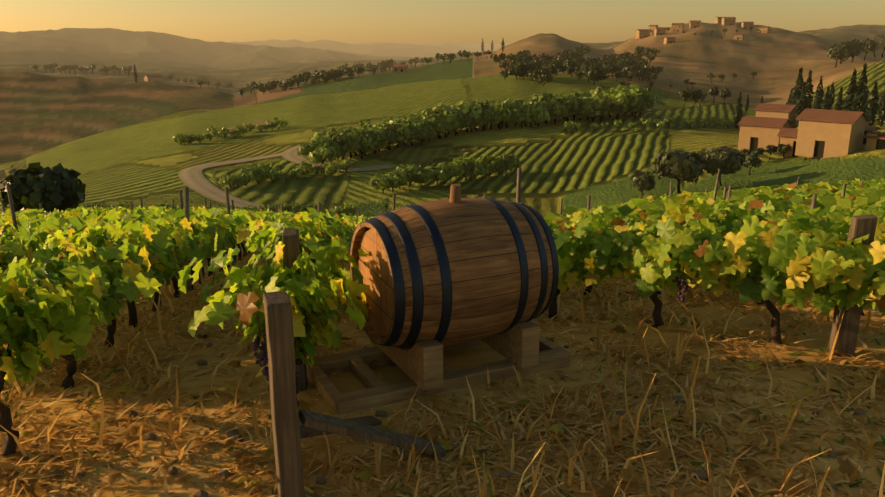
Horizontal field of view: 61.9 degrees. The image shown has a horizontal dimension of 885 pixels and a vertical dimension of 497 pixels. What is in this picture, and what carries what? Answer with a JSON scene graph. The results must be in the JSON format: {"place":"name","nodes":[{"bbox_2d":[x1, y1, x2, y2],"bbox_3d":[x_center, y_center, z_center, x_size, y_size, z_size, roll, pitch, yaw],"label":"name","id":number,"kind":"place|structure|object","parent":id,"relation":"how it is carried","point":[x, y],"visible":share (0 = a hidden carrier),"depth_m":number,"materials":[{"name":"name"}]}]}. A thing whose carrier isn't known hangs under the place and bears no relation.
{"place":"outdoors","nodes":[
{"label":"outdoors","id":0,"kind":"place"},
{"bbox_2d":[178,150,301,211],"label":"dirt road","id":1,"kind":"structure","parent":0,"point":[194,179],"depth_m":101.28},
{"bbox_2d":[0,22,884,496],"bbox_3d":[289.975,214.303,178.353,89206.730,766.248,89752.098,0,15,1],"label":"terrain","id":2,"kind":"structure","parent":0,"point":[110,136],"depth_m":134.46,"materials":[{"name":"brown soil"}]},
{"bbox_2d":[144,74,163,81],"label":"hill house","id":3,"kind":"structure","parent":2,"relation":"on","point":[154,78],"depth_m":1035.78,"materials":[{"name":"stone"}]},
{"bbox_2d":[263,291,304,496],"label":"post","id":4,"kind":"object","parent":2,"relation":"on","point":[282,384],"visible":1,"depth_m":3.20,"materials":[{"name":"brown wood"}]},
{"bbox_2d":[282,229,307,390],"bbox_3d":[-0.896,0.439,4.480,0.101,1.128,0.115,-1,15,-3],"label":"post","id":5,"kind":"object","parent":2,"relation":"on","point":[291,247],"visible":0.33,"depth_m":4.33,"materials":[{"name":"brown wood"}]},
{"bbox_2d":[282,146,393,170],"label":"dirt road","id":6,"kind":"structure","parent":2,"relation":"on","point":[292,156],"depth_m":119.96,"materials":[{"name":"beige soil"}]},
{"bbox_2d":[272,409,446,456],"bbox_3d":[-0.375,0.883,3.615,0.557,0.433,0.755,10,18,32],"label":"post brace","id":7,"kind":"object","parent":2,"relation":"on","point":[319,424],"visible":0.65,"depth_m":3.53,"materials":[{"name":"brown wood"}]},
{"bbox_2d":[392,64,407,72],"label":"ridge house","id":8,"kind":"structure","parent":2,"relation":"on","point":[400,67],"depth_m":436.65,"materials":[{"name":"stone"}]},
{"bbox_2d":[2,168,862,291],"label":"vine stakes","id":9,"kind":"object","parent":2,"relation":"on","point":[518,200],"visible":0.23,"depth_m":11.62,"materials":[{"name":"brown wood"}]},
{"bbox_2d":[0,197,884,385],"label":"vine leaves","id":10,"kind":"object","parent":9,"relation":"attached to","point":[57,287],"visible":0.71,"depth_m":5.04,"materials":[{"name":"green plant"}]},
{"bbox_2d":[306,321,569,414],"bbox_3d":[-0.026,0.630,4.829,1.632,0.380,0.840,-8,17,-25],"label":"barrel cradle","id":11,"kind":"object","parent":2,"relation":"on","point":[525,348],"visible":0.65,"depth_m":4.62,"materials":[{"name":"brown wood"}]},
{"bbox_2d":[350,184,558,347],"bbox_3d":[0.066,0.096,4.725,1.120,1.035,0.930,-8,21,-25],"label":"barrel","id":12,"kind":"object","parent":11,"relation":"on","point":[455,268],"visible":0.98,"depth_m":4.39,"materials":[{"name":"wood"}]},
{"bbox_2d":[0,240,875,455],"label":"grapevine trunks","id":13,"kind":"object","parent":2,"relation":"on","point":[9,446],"visible":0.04,"depth_m":5.42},
{"bbox_2d":[0,249,884,496],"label":"grass","id":14,"kind":"structure","parent":2,"relation":"on","point":[637,441],"depth_m":4.11,"materials":[{"name":"yellow plant"}]},
{"bbox_2d":[0,183,884,258],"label":"vine leaves","id":15,"kind":"object","parent":2,"relation":"on","point":[827,201],"visible":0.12,"depth_m":10.91,"materials":[{"name":"green plant"}]},
{"bbox_2d":[0,285,884,496],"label":"fallen leaves","id":16,"kind":"object","parent":2,"relation":"on","point":[434,431],"visible":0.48,"depth_m":3.90,"materials":[{"name":"brown plant"}]},
{"bbox_2d":[0,177,884,225],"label":"vine leaves","id":17,"kind":"object","parent":2,"relation":"on","point":[851,184],"visible":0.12,"depth_m":22.52,"materials":[{"name":"green plant"}]},
{"bbox_2d":[31,291,884,496],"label":"ground clods","id":18,"kind":"object","parent":2,"relation":"on","point":[702,475],"visible":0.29,"depth_m":3.85,"materials":[{"name":"brown soil"}]},
{"bbox_2d":[36,28,884,217],"bbox_3d":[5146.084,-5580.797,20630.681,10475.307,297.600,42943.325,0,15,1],"label":"tree trunks","id":19,"kind":"object","parent":2,"relation":"on","point":[678,180],"visible":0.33,"depth_m":147.59,"materials":[{"name":"brown plant"}]},
{"bbox_2d":[0,26,884,216],"bbox_3d":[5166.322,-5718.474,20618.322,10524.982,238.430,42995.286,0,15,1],"label":"trees","id":20,"kind":"object","parent":19,"relation":"attached to","point":[35,185],"visible":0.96,"depth_m":134.29,"materials":[{"name":"green plant"}]},
{"bbox_2d":[635,29,649,38],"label":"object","id":21,"kind":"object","parent":2,"relation":"on","point":[642,33],"visible":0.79,"depth_m":679.22,"materials":[{"name":"stone"}]},
{"bbox_2d":[649,25,657,30],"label":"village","id":22,"kind":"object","parent":2,"relation":"on","point":[652,27],"visible":0.6,"depth_m":723.62,"materials":[{"name":"stone"}]},
{"bbox_2d":[654,27,666,35],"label":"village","id":23,"kind":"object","parent":2,"relation":"on","point":[659,31],"visible":0.9,"depth_m":638.62,"materials":[{"name":"stone"}]},
{"bbox_2d":[663,37,675,43],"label":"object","id":24,"kind":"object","parent":2,"relation":"on","point":[668,40],"visible":0.98,"depth_m":549.62,"materials":[{"name":"stone"}]},
{"bbox_2d":[671,23,683,31],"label":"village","id":25,"kind":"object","parent":2,"relation":"on","point":[678,27],"visible":0.94,"depth_m":654.38,"materials":[{"name":"stone"}]},
{"bbox_2d":[689,20,700,27],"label":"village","id":26,"kind":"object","parent":2,"relation":"on","point":[695,23],"visible":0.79,"depth_m":681.20,"materials":[{"name":"stone"}]},
{"bbox_2d":[715,17,721,23],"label":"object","id":27,"kind":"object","parent":2,"relation":"on","point":[718,20],"visible":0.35,"depth_m":756.06,"materials":[{"name":"stone"}]},
{"bbox_2d":[721,17,735,25],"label":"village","id":28,"kind":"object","parent":2,"relation":"on","point":[726,21],"visible":0.94,"depth_m":728.54,"materials":[{"name":"stone"}]},
{"bbox_2d":[734,33,743,39],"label":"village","id":29,"kind":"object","parent":2,"relation":"on","point":[739,36],"visible":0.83,"depth_m":588.86,"materials":[{"name":"stone"}]},
{"bbox_2d":[741,22,753,28],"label":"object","id":30,"kind":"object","parent":2,"relation":"on","point":[746,25],"visible":0.58,"depth_m":698.52,"materials":[{"name":"stone"}]},
{"bbox_2d":[758,26,769,32],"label":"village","id":31,"kind":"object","parent":2,"relation":"on","point":[764,29],"visible":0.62,"depth_m":679.53,"materials":[{"name":"stone"}]},
{"bbox_2d":[737,116,792,149],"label":"farmhouse","id":32,"kind":"object","parent":2,"relation":"on","point":[759,132],"visible":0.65,"depth_m":113.06,"materials":[{"name":"paint"}]},
{"bbox_2d":[754,103,796,127],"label":"farmhouse","id":33,"kind":"object","parent":2,"relation":"on","point":[785,111],"visible":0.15,"depth_m":137.62,"materials":[{"name":"stone"}]},
{"bbox_2d":[777,128,797,156],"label":"farmhouse","id":34,"kind":"object","parent":2,"relation":"on","point":[788,136],"visible":0.38,"depth_m":99.55,"materials":[{"name":"stone"}]},
{"bbox_2d":[795,108,869,157],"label":"farmhouse","id":35,"kind":"object","parent":2,"relation":"on","point":[823,133],"visible":0.98,"depth_m":90.38,"materials":[{"name":"paint"}]},
{"bbox_2d":[827,214,877,356],"bbox_3d":[2.833,0.321,5.126,0.176,1.129,0.134,4,16,13],"label":"post","id":36,"kind":"object","parent":2,"relation":"on","point":[860,226],"visible":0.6,"depth_m":5.12,"materials":[{"name":"brown wood"}]},
{"bbox_2d":[863,126,880,143],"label":"farmhouse","id":37,"kind":"object","parent":2,"relation":"on","point":[871,128],"visible":0.33,"depth_m":93.25,"materials":[{"name":"stone"}]},
{"bbox_2d":[863,131,884,149],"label":"farmhouse","id":38,"kind":"object","parent":2,"relation":"on","point":[875,140],"visible":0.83,"depth_m":88.56,"materials":[{"name":"paint"}]},
{"bbox_2d":[0,0,884,43],"label":"sky","id":39,"kind":"structure","parent":0,"point":[346,21],"materials":[{"name":"orange"}]},
{"bbox_2d":[252,266,688,392],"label":"grape bunches","id":40,"kind":"object","parent":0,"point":[263,360],"visible":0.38,"depth_m":3.86,"materials":[{"name":"purple food"}]}
]}

